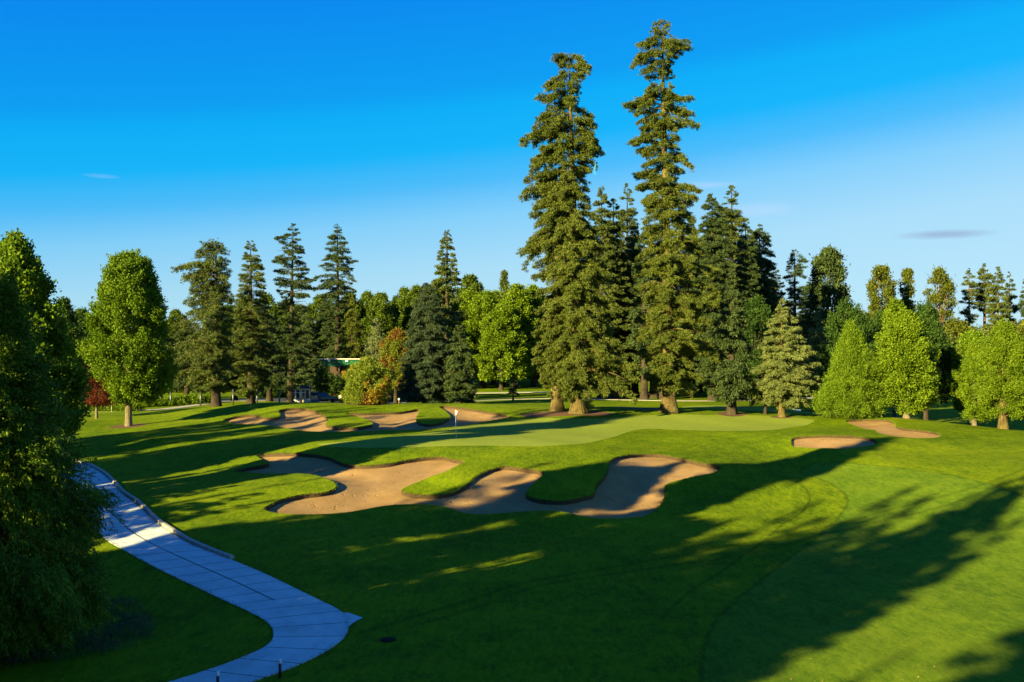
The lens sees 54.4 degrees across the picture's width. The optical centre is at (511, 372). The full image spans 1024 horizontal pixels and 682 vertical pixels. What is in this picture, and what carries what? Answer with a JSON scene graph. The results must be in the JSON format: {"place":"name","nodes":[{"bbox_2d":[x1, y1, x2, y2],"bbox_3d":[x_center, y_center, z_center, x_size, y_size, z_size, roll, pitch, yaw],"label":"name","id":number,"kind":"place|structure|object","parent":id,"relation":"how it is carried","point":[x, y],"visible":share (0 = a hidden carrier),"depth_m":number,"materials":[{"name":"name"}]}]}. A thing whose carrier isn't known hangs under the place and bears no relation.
{"place":"outdoors","nodes":[
{"label":"outdoors","id":0,"kind":"place"},
{"bbox_2d":[63,464,361,681],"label":"path","id":1,"kind":"structure","parent":0,"point":[305,626],"depth_m":38.64,"materials":[{"name":"concrete"}]},
{"bbox_2d":[72,459,233,558],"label":"kerb","id":2,"kind":"structure","parent":1,"relation":"on","point":[148,511],"depth_m":49.79,"materials":[{"name":"concrete"}]},
{"bbox_2d":[0,376,1023,681],"bbox_3d":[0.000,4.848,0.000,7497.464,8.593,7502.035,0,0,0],"label":"ground","id":3,"kind":"structure","parent":0,"point":[414,582],"depth_m":48.41,"materials":[{"name":"green plant"}]},
{"bbox_2d":[0,227,93,479],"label":"maple tree","id":4,"kind":"object","parent":3,"relation":"on","point":[36,283],"visible":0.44,"depth_m":53.51,"materials":[{"name":"green plant"}]},
{"bbox_2d":[0,263,126,659],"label":"cedar tree","id":5,"kind":"object","parent":3,"relation":"on","point":[46,560],"visible":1,"depth_m":30.81,"materials":[{"name":"green plant"}]},
{"bbox_2d":[57,296,86,364],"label":"dark tree","id":6,"kind":"object","parent":3,"relation":"on","point":[69,315],"visible":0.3,"depth_m":149.49,"materials":[{"name":"green plant"}]},
{"bbox_2d":[0,592,156,665],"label":"ground cover","id":7,"kind":"object","parent":3,"relation":"on","point":[121,624],"visible":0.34,"depth_m":33.42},
{"bbox_2d":[77,306,95,395],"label":"dark tree","id":8,"kind":"object","parent":3,"relation":"on","point":[81,312],"visible":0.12,"depth_m":158.97,"materials":[{"name":"green plant"}]},
{"bbox_2d":[83,363,123,418],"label":"red maple tree","id":9,"kind":"object","parent":3,"relation":"on","point":[96,399],"visible":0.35,"depth_m":104.47,"materials":[{"name":"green plant"}]},
{"bbox_2d":[87,411,134,412],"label":"putting green","id":10,"kind":"object","parent":3,"relation":"on","point":[107,411],"visible":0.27,"depth_m":124.50,"materials":[{"name":"green plant"}]},
{"bbox_2d":[101,401,147,411],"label":"hedge","id":11,"kind":"object","parent":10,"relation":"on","point":[135,406],"visible":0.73,"depth_m":125.07,"materials":[{"name":"green plant"}]},
{"bbox_2d":[109,423,146,427],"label":"mulch bed","id":12,"kind":"object","parent":3,"relation":"on","point":[134,425],"visible":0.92,"depth_m":97.11,"materials":[{"name":"brown soil"}]},
{"bbox_2d":[75,248,180,425],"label":"maple tree","id":13,"kind":"object","parent":12,"relation":"on","point":[129,294],"visible":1,"depth_m":95.66,"materials":[{"name":"green plant"}]},
{"bbox_2d":[133,392,210,406],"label":"hedge","id":14,"kind":"object","parent":3,"relation":"on","point":[190,399],"visible":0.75,"depth_m":142.98,"materials":[{"name":"green plant"}]},
{"bbox_2d":[164,308,188,373],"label":"woodland tree","id":15,"kind":"object","parent":3,"relation":"on","point":[175,314],"visible":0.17,"depth_m":213.47,"materials":[{"name":"green plant"}]},
{"bbox_2d":[166,312,203,396],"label":"conifer","id":16,"kind":"object","parent":3,"relation":"on","point":[181,336],"visible":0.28,"depth_m":149.26,"materials":[{"name":"green plant"}]},
{"bbox_2d":[170,237,237,406],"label":"conifer","id":17,"kind":"object","parent":3,"relation":"on","point":[209,373],"visible":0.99,"depth_m":131.36,"materials":[{"name":"green plant"}]},
{"bbox_2d":[81,463,351,681],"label":"grass fringe","id":18,"kind":"object","parent":3,"relation":"on","point":[247,610],"depth_m":37.26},
{"bbox_2d":[219,298,247,400],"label":"conifer","id":19,"kind":"object","parent":3,"relation":"on","point":[233,377],"visible":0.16,"depth_m":155.03,"materials":[{"name":"green plant"}]},
{"bbox_2d":[227,240,276,403],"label":"conifer","id":20,"kind":"object","parent":3,"relation":"on","point":[257,375],"visible":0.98,"depth_m":141.34,"materials":[{"name":"green plant"}]},
{"bbox_2d":[259,292,279,341],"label":"woodland tree","id":21,"kind":"object","parent":3,"relation":"on","point":[272,304],"visible":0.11,"depth_m":224.19,"materials":[{"name":"green plant"}]},
{"bbox_2d":[254,314,286,400],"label":"conifer","id":22,"kind":"object","parent":3,"relation":"on","point":[275,378],"visible":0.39,"depth_m":151.26,"materials":[{"name":"green plant"}]},
{"bbox_2d":[243,382,329,397],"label":"hedge","id":23,"kind":"object","parent":3,"relation":"on","point":[283,392],"visible":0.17,"depth_m":179.15,"materials":[{"name":"green plant"}]},
{"bbox_2d":[273,298,306,381],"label":"woodland tree","id":24,"kind":"object","parent":3,"relation":"on","point":[276,316],"visible":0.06,"depth_m":213.27,"materials":[{"name":"green plant"}]},
{"bbox_2d":[270,223,317,401],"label":"conifer","id":25,"kind":"object","parent":3,"relation":"on","point":[287,352],"visible":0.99,"depth_m":137.64,"materials":[{"name":"green plant"}]},
{"bbox_2d":[293,308,322,391],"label":"conifer","id":26,"kind":"object","parent":3,"relation":"on","point":[307,343],"visible":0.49,"depth_m":177.15,"materials":[{"name":"green plant"}]},
{"bbox_2d":[221,398,406,402],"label":"car park","id":27,"kind":"structure","parent":3,"relation":"on","point":[281,399],"depth_m":161.05,"materials":[{"name":"asphalt"}]},
{"bbox_2d":[293,385,311,401],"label":"golf cart","id":28,"kind":"object","parent":27,"relation":"on","point":[302,388],"visible":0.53,"depth_m":146.06,"materials":[{"name":"white paint"}]},
{"bbox_2d":[311,392,338,402],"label":"parked car","id":29,"kind":"object","parent":27,"relation":"on","point":[323,396],"visible":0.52,"depth_m":151.27,"materials":[{"name":"black paint"}]},
{"bbox_2d":[305,292,333,367],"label":"woodland tree","id":30,"kind":"object","parent":3,"relation":"on","point":[315,304],"visible":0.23,"depth_m":222.70,"materials":[{"name":"green plant"}]},
{"bbox_2d":[312,223,358,383],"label":"conifer","id":31,"kind":"object","parent":3,"relation":"on","point":[336,319],"visible":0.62,"depth_m":189.22,"materials":[{"name":"green plant"}]},
{"bbox_2d":[331,291,366,358],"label":"woodland tree","id":32,"kind":"object","parent":3,"relation":"on","point":[360,308],"visible":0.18,"depth_m":209.18,"materials":[{"name":"green plant"}]},
{"bbox_2d":[336,297,368,358],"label":"conifer","id":33,"kind":"object","parent":3,"relation":"on","point":[354,326],"visible":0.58,"depth_m":183.62,"materials":[{"name":"green plant"}]},
{"bbox_2d":[320,359,392,396],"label":"shelter","id":34,"kind":"object","parent":3,"relation":"on","point":[336,366],"visible":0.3,"depth_m":168.49,"materials":[{"name":"green metal"}]},
{"bbox_2d":[340,403,385,405],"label":"mulch bed","id":35,"kind":"object","parent":3,"relation":"on","point":[365,404],"visible":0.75,"depth_m":108.30,"materials":[{"name":"brown soil"}]},
{"bbox_2d":[339,354,396,403],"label":"round shrub","id":36,"kind":"object","parent":35,"relation":"on","point":[366,374],"visible":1,"depth_m":107.73,"materials":[{"name":"green plant"}]},
{"bbox_2d":[312,365,415,401],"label":"hedge","id":37,"kind":"object","parent":3,"relation":"on","point":[334,383],"visible":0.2,"depth_m":157.45,"materials":[{"name":"green plant"}]},
{"bbox_2d":[357,289,374,344],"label":"woodland tree","id":38,"kind":"object","parent":3,"relation":"on","point":[366,297],"visible":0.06,"depth_m":216.70,"materials":[{"name":"green plant"}]},
{"bbox_2d":[226,408,506,431],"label":"sand bunker","id":39,"kind":"object","parent":3,"relation":"in","point":[304,421],"visible":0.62,"depth_m":97.30},
{"bbox_2d":[361,316,389,393],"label":"spruce tree","id":40,"kind":"object","parent":3,"relation":"on","point":[375,337],"visible":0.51,"depth_m":145.45,"materials":[{"name":"green plant"}]},
{"bbox_2d":[360,291,399,357],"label":"woodland tree","id":41,"kind":"object","parent":3,"relation":"on","point":[389,321],"visible":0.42,"depth_m":204.25,"materials":[{"name":"green plant"}]},
{"bbox_2d":[377,325,421,402],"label":"autumn tree","id":42,"kind":"object","parent":3,"relation":"on","point":[395,351],"visible":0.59,"depth_m":138.64,"materials":[{"name":"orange plant"}]},
{"bbox_2d":[390,286,410,320],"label":"woodland tree","id":43,"kind":"object","parent":3,"relation":"on","point":[402,290],"visible":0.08,"depth_m":224.42,"materials":[{"name":"green plant"}]},
{"bbox_2d":[396,283,427,356],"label":"woodland tree","id":44,"kind":"object","parent":3,"relation":"on","point":[404,304],"visible":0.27,"depth_m":213.29,"materials":[{"name":"green plant"}]},
{"bbox_2d":[396,283,457,402],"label":"spruce tree","id":45,"kind":"object","parent":3,"relation":"on","point":[427,372],"visible":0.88,"depth_m":122.91,"materials":[{"name":"green plant"}]},
{"bbox_2d":[420,229,474,401],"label":"conifer","id":46,"kind":"object","parent":3,"relation":"on","point":[447,290],"visible":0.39,"depth_m":129.48,"materials":[{"name":"green plant"}]},
{"bbox_2d":[440,324,478,402],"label":"spruce tree","id":47,"kind":"object","parent":3,"relation":"on","point":[460,379],"visible":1,"depth_m":121.26,"materials":[{"name":"green plant"}]},
{"bbox_2d":[444,321,478,379],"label":"woodland tree","id":48,"kind":"object","parent":3,"relation":"on","point":[472,348],"visible":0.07,"depth_m":202.77,"materials":[{"name":"green plant"}]},
{"bbox_2d":[453,273,484,304],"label":"woodland tree","id":49,"kind":"object","parent":3,"relation":"on","point":[471,282],"visible":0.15,"depth_m":220.78,"materials":[{"name":"green plant"}]},
{"bbox_2d":[454,289,485,372],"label":"woodland tree","id":50,"kind":"object","parent":3,"relation":"on","point":[466,296],"visible":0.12,"depth_m":210.65,"materials":[{"name":"green plant"}]},
{"bbox_2d":[245,456,717,517],"bbox_3d":[-2.653,6.934,62.808,32.169,2.252,20.365,0,0,0],"label":"sand bunker","id":51,"kind":"object","parent":3,"relation":"in","point":[630,487],"visible":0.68,"depth_m":60.27},
{"bbox_2d":[460,289,503,387],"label":"woodland tree","id":52,"kind":"object","parent":3,"relation":"on","point":[482,306],"visible":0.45,"depth_m":205.44,"materials":[{"name":"green plant"}]},
{"bbox_2d":[472,302,528,389],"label":"woodland tree","id":53,"kind":"object","parent":3,"relation":"on","point":[490,347],"visible":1,"depth_m":196.79,"materials":[{"name":"green plant"}]},
{"bbox_2d":[497,270,509,385],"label":"poplar tree","id":54,"kind":"object","parent":3,"relation":"on","point":[504,282],"visible":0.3,"depth_m":214.65,"materials":[{"name":"green plant"}]},
{"bbox_2d":[492,283,540,388],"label":"woodland tree","id":55,"kind":"object","parent":3,"relation":"on","point":[521,300],"visible":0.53,"depth_m":201.98,"materials":[{"name":"green plant"}]},
{"bbox_2d":[518,284,553,386],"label":"woodland tree","id":56,"kind":"object","parent":3,"relation":"on","point":[532,290],"visible":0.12,"depth_m":206.77,"materials":[{"name":"green plant"}]},
{"bbox_2d":[317,414,813,447],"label":"putting green","id":57,"kind":"object","parent":3,"relation":"on","point":[545,431],"visible":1,"depth_m":87.14,"materials":[{"name":"green plant"}]},
{"bbox_2d":[522,411,612,416],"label":"mulch bed","id":58,"kind":"object","parent":3,"relation":"on","point":[560,413],"visible":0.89,"depth_m":98.65,"materials":[{"name":"soil"}]},
{"bbox_2d":[516,173,585,411],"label":"fir tree","id":59,"kind":"object","parent":58,"relation":"on","point":[532,249],"visible":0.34,"depth_m":101.07,"materials":[{"name":"green plant"}]},
{"bbox_2d":[518,51,640,413],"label":"fir tree","id":60,"kind":"object","parent":58,"relation":"on","point":[576,381],"visible":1,"depth_m":98.20,"materials":[{"name":"green plant"}]},
{"bbox_2d":[224,405,937,518],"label":"grass fringe","id":61,"kind":"object","parent":3,"relation":"on","point":[498,467],"depth_m":66.86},
{"bbox_2d":[584,186,625,398],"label":"conifer","id":62,"kind":"object","parent":3,"relation":"on","point":[603,231],"visible":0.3,"depth_m":149.23,"materials":[{"name":"green plant"}]},
{"bbox_2d":[592,198,638,398],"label":"conifer","id":63,"kind":"object","parent":3,"relation":"on","point":[623,267],"visible":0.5,"depth_m":150.80,"materials":[{"name":"green plant"}]},
{"bbox_2d":[615,183,642,396],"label":"conifer","id":64,"kind":"object","parent":3,"relation":"on","point":[631,251],"visible":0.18,"depth_m":157.32,"materials":[{"name":"green plant"}]},
{"bbox_2d":[623,230,646,396],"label":"conifer","id":65,"kind":"object","parent":3,"relation":"on","point":[634,387],"visible":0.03,"depth_m":159.46,"materials":[{"name":"green plant"}]},
{"bbox_2d":[626,226,660,399],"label":"conifer","id":66,"kind":"object","parent":3,"relation":"on","point":[642,308],"visible":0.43,"depth_m":147.64,"materials":[{"name":"green plant"}]},
{"bbox_2d":[621,19,722,413],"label":"fir tree","id":67,"kind":"object","parent":3,"relation":"on","point":[684,306],"visible":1,"depth_m":101.41,"materials":[{"name":"green plant"}]},
{"bbox_2d":[676,220,704,395],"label":"conifer","id":68,"kind":"object","parent":3,"relation":"on","point":[685,287],"visible":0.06,"depth_m":161.27,"materials":[{"name":"green plant"}]},
{"bbox_2d":[690,193,741,400],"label":"conifer","id":69,"kind":"object","parent":3,"relation":"on","point":[717,243],"visible":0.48,"depth_m":145.14,"materials":[{"name":"green plant"}]},
{"bbox_2d":[717,412,746,416],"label":"mulch bed","id":70,"kind":"object","parent":3,"relation":"on","point":[724,414],"visible":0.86,"depth_m":102.47,"materials":[{"name":"soil"}]},
{"bbox_2d":[703,267,761,414],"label":"fir tree","id":71,"kind":"object","parent":70,"relation":"on","point":[729,380],"visible":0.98,"depth_m":102.36,"materials":[{"name":"green plant"}]},
{"bbox_2d":[714,184,751,325],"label":"conifer","id":72,"kind":"object","parent":3,"relation":"on","point":[731,214],"visible":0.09,"depth_m":159.02,"materials":[{"name":"green plant"}]},
{"bbox_2d":[733,218,765,398],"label":"conifer","id":73,"kind":"object","parent":3,"relation":"on","point":[746,271],"visible":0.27,"depth_m":149.28,"materials":[{"name":"green plant"}]},
{"bbox_2d":[682,405,822,414],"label":"putting green","id":74,"kind":"object","parent":3,"relation":"on","point":[759,408],"visible":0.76,"depth_m":121.17,"materials":[{"name":"green plant"}]},
{"bbox_2d":[742,373,771,413],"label":"fir tree","id":75,"kind":"object","parent":3,"relation":"on","point":[757,398],"visible":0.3,"depth_m":103.49,"materials":[{"name":"green plant"}]},
{"bbox_2d":[742,293,773,404],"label":"round tree","id":76,"kind":"object","parent":3,"relation":"on","point":[758,314],"visible":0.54,"depth_m":137.12,"materials":[{"name":"green plant"}]},
{"bbox_2d":[741,224,780,367],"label":"conifer","id":77,"kind":"object","parent":3,"relation":"on","point":[768,265],"visible":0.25,"depth_m":155.19,"materials":[{"name":"green plant"}]},
{"bbox_2d":[770,270,791,369],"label":"conifer","id":78,"kind":"object","parent":3,"relation":"on","point":[781,294],"visible":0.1,"depth_m":164.54,"materials":[{"name":"green plant"}]},
{"bbox_2d":[770,416,791,417],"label":"mulch bed","id":79,"kind":"object","parent":3,"relation":"on","point":[781,417],"visible":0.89,"depth_m":100.46,"materials":[{"name":"soil"}]},
{"bbox_2d":[751,297,824,416],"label":"spruce tree","id":80,"kind":"object","parent":79,"relation":"on","point":[780,395],"visible":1,"depth_m":100.21,"materials":[{"name":"green plant"}]},
{"bbox_2d":[782,249,812,384],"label":"conifer","id":81,"kind":"object","parent":3,"relation":"on","point":[793,295],"visible":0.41,"depth_m":171.56,"materials":[{"name":"green plant"}]},
{"bbox_2d":[796,279,819,363],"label":"conifer","id":82,"kind":"object","parent":3,"relation":"on","point":[803,312],"visible":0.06,"depth_m":199.55,"materials":[{"name":"green plant"}]},
{"bbox_2d":[805,305,831,405],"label":"spruce tree","id":83,"kind":"object","parent":3,"relation":"on","point":[812,360],"visible":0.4,"depth_m":139.72,"materials":[{"name":"green plant"}]},
{"bbox_2d":[802,243,851,385],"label":"poplar tree","id":84,"kind":"object","parent":3,"relation":"on","point":[826,262],"visible":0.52,"depth_m":174.56,"materials":[{"name":"dark leaves"},{"name":"dark bark"}]},
{"bbox_2d":[791,438,875,448],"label":"sand bunker","id":85,"kind":"object","parent":3,"relation":"in","point":[843,443],"visible":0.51,"depth_m":74.24},
{"bbox_2d":[814,297,880,416],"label":"hornbeam tree","id":86,"kind":"object","parent":3,"relation":"on","point":[835,325],"visible":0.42,"depth_m":117.18,"materials":[{"name":"green plant"}]},
{"bbox_2d":[809,318,894,418],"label":"cedar tree","id":87,"kind":"object","parent":3,"relation":"on","point":[853,362],"visible":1,"depth_m":96.74,"materials":[{"name":"green plant"}]},
{"bbox_2d":[701,462,1023,681],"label":"fairway","id":88,"kind":"structure","parent":3,"relation":"on","point":[796,609],"depth_m":36.72,"materials":[{"name":"green plant"}]},
{"bbox_2d":[869,308,886,416],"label":"hornbeam tree","id":89,"kind":"object","parent":3,"relation":"on","point":[878,321],"visible":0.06,"depth_m":125.75,"materials":[{"name":"green plant"}]},
{"bbox_2d":[865,263,900,316],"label":"poplar tree","id":90,"kind":"object","parent":3,"relation":"on","point":[881,275],"visible":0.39,"depth_m":288.82,"materials":[{"name":"green plant"}]},
{"bbox_2d":[847,421,939,437],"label":"sand bunker","id":91,"kind":"object","parent":3,"relation":"in","point":[888,428],"visible":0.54,"depth_m":85.94},
{"bbox_2d":[873,296,922,416],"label":"hornbeam tree","id":92,"kind":"object","parent":3,"relation":"on","point":[895,306],"visible":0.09,"depth_m":107.78,"materials":[{"name":"green plant"}]},
{"bbox_2d":[897,268,916,311],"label":"poplar tree","id":93,"kind":"object","parent":3,"relation":"on","point":[907,292],"visible":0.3,"depth_m":299.01,"materials":[{"name":"green plant"}]},
{"bbox_2d":[912,299,956,419],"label":"hornbeam tree","id":94,"kind":"object","parent":3,"relation":"on","point":[928,314],"visible":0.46,"depth_m":120.31,"materials":[{"name":"green plant"}]},
{"bbox_2d":[920,264,958,325],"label":"poplar tree","id":95,"kind":"object","parent":3,"relation":"on","point":[940,297],"visible":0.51,"depth_m":268.61,"materials":[{"name":"green plant"}]},
{"bbox_2d":[941,317,975,355],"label":"woodland tree","id":96,"kind":"object","parent":3,"relation":"on","point":[956,328],"visible":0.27,"depth_m":229.98,"materials":[{"name":"green plant"}]},
{"bbox_2d":[945,329,986,424],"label":"maple tree","id":97,"kind":"object","parent":3,"relation":"on","point":[966,337],"visible":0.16,"depth_m":117.59,"materials":[{"name":"green plant"}]},
{"bbox_2d":[958,268,979,329],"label":"conifer","id":98,"kind":"object","parent":3,"relation":"on","point":[968,293],"visible":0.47,"depth_m":279.34,"materials":[{"name":"green plant"}]},
{"bbox_2d":[951,338,999,425],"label":"beech tree","id":99,"kind":"object","parent":3,"relation":"on","point":[973,413],"visible":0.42,"depth_m":90.69,"materials":[{"name":"green plant"}]},
{"bbox_2d":[975,263,992,324],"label":"conifer","id":100,"kind":"object","parent":3,"relation":"on","point":[982,297],"visible":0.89,"depth_m":283.56,"materials":[{"name":"green plant"}]},
{"bbox_2d":[968,318,1023,429],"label":"beech tree","id":101,"kind":"object","parent":3,"relation":"on","point":[1006,385],"visible":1,"depth_m":87.13,"materials":[{"name":"green plant"}]},
{"bbox_2d":[985,266,1011,325],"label":"conifer","id":102,"kind":"object","parent":3,"relation":"on","point":[997,307],"visible":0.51,"depth_m":275.42,"materials":[{"name":"plant"}]},
{"bbox_2d":[1003,271,1020,321],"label":"conifer","id":103,"kind":"object","parent":3,"relation":"on","point":[1014,309],"visible":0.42,"depth_m":287.47,"materials":[{"name":"plant"}]},
{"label":"mulch bed","id":104,"kind":"structure","parent":3,"relation":"on","visible":0},
{"bbox_2d":[874,307,941,418],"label":"maple tree","id":105,"kind":"object","parent":104,"relation":"on","point":[907,365],"visible":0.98,"depth_m":95.78,"materials":[{"name":"green plant"}]},
{"bbox_2d":[0,0,1023,409],"label":"sky","id":106,"kind":"structure","parent":0,"point":[881,132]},
{"bbox_2d":[476,397,812,400],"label":"path","id":107,"kind":"structure","parent":0,"point":[624,399],"depth_m":146.84,"materials":[{"name":"concrete"}]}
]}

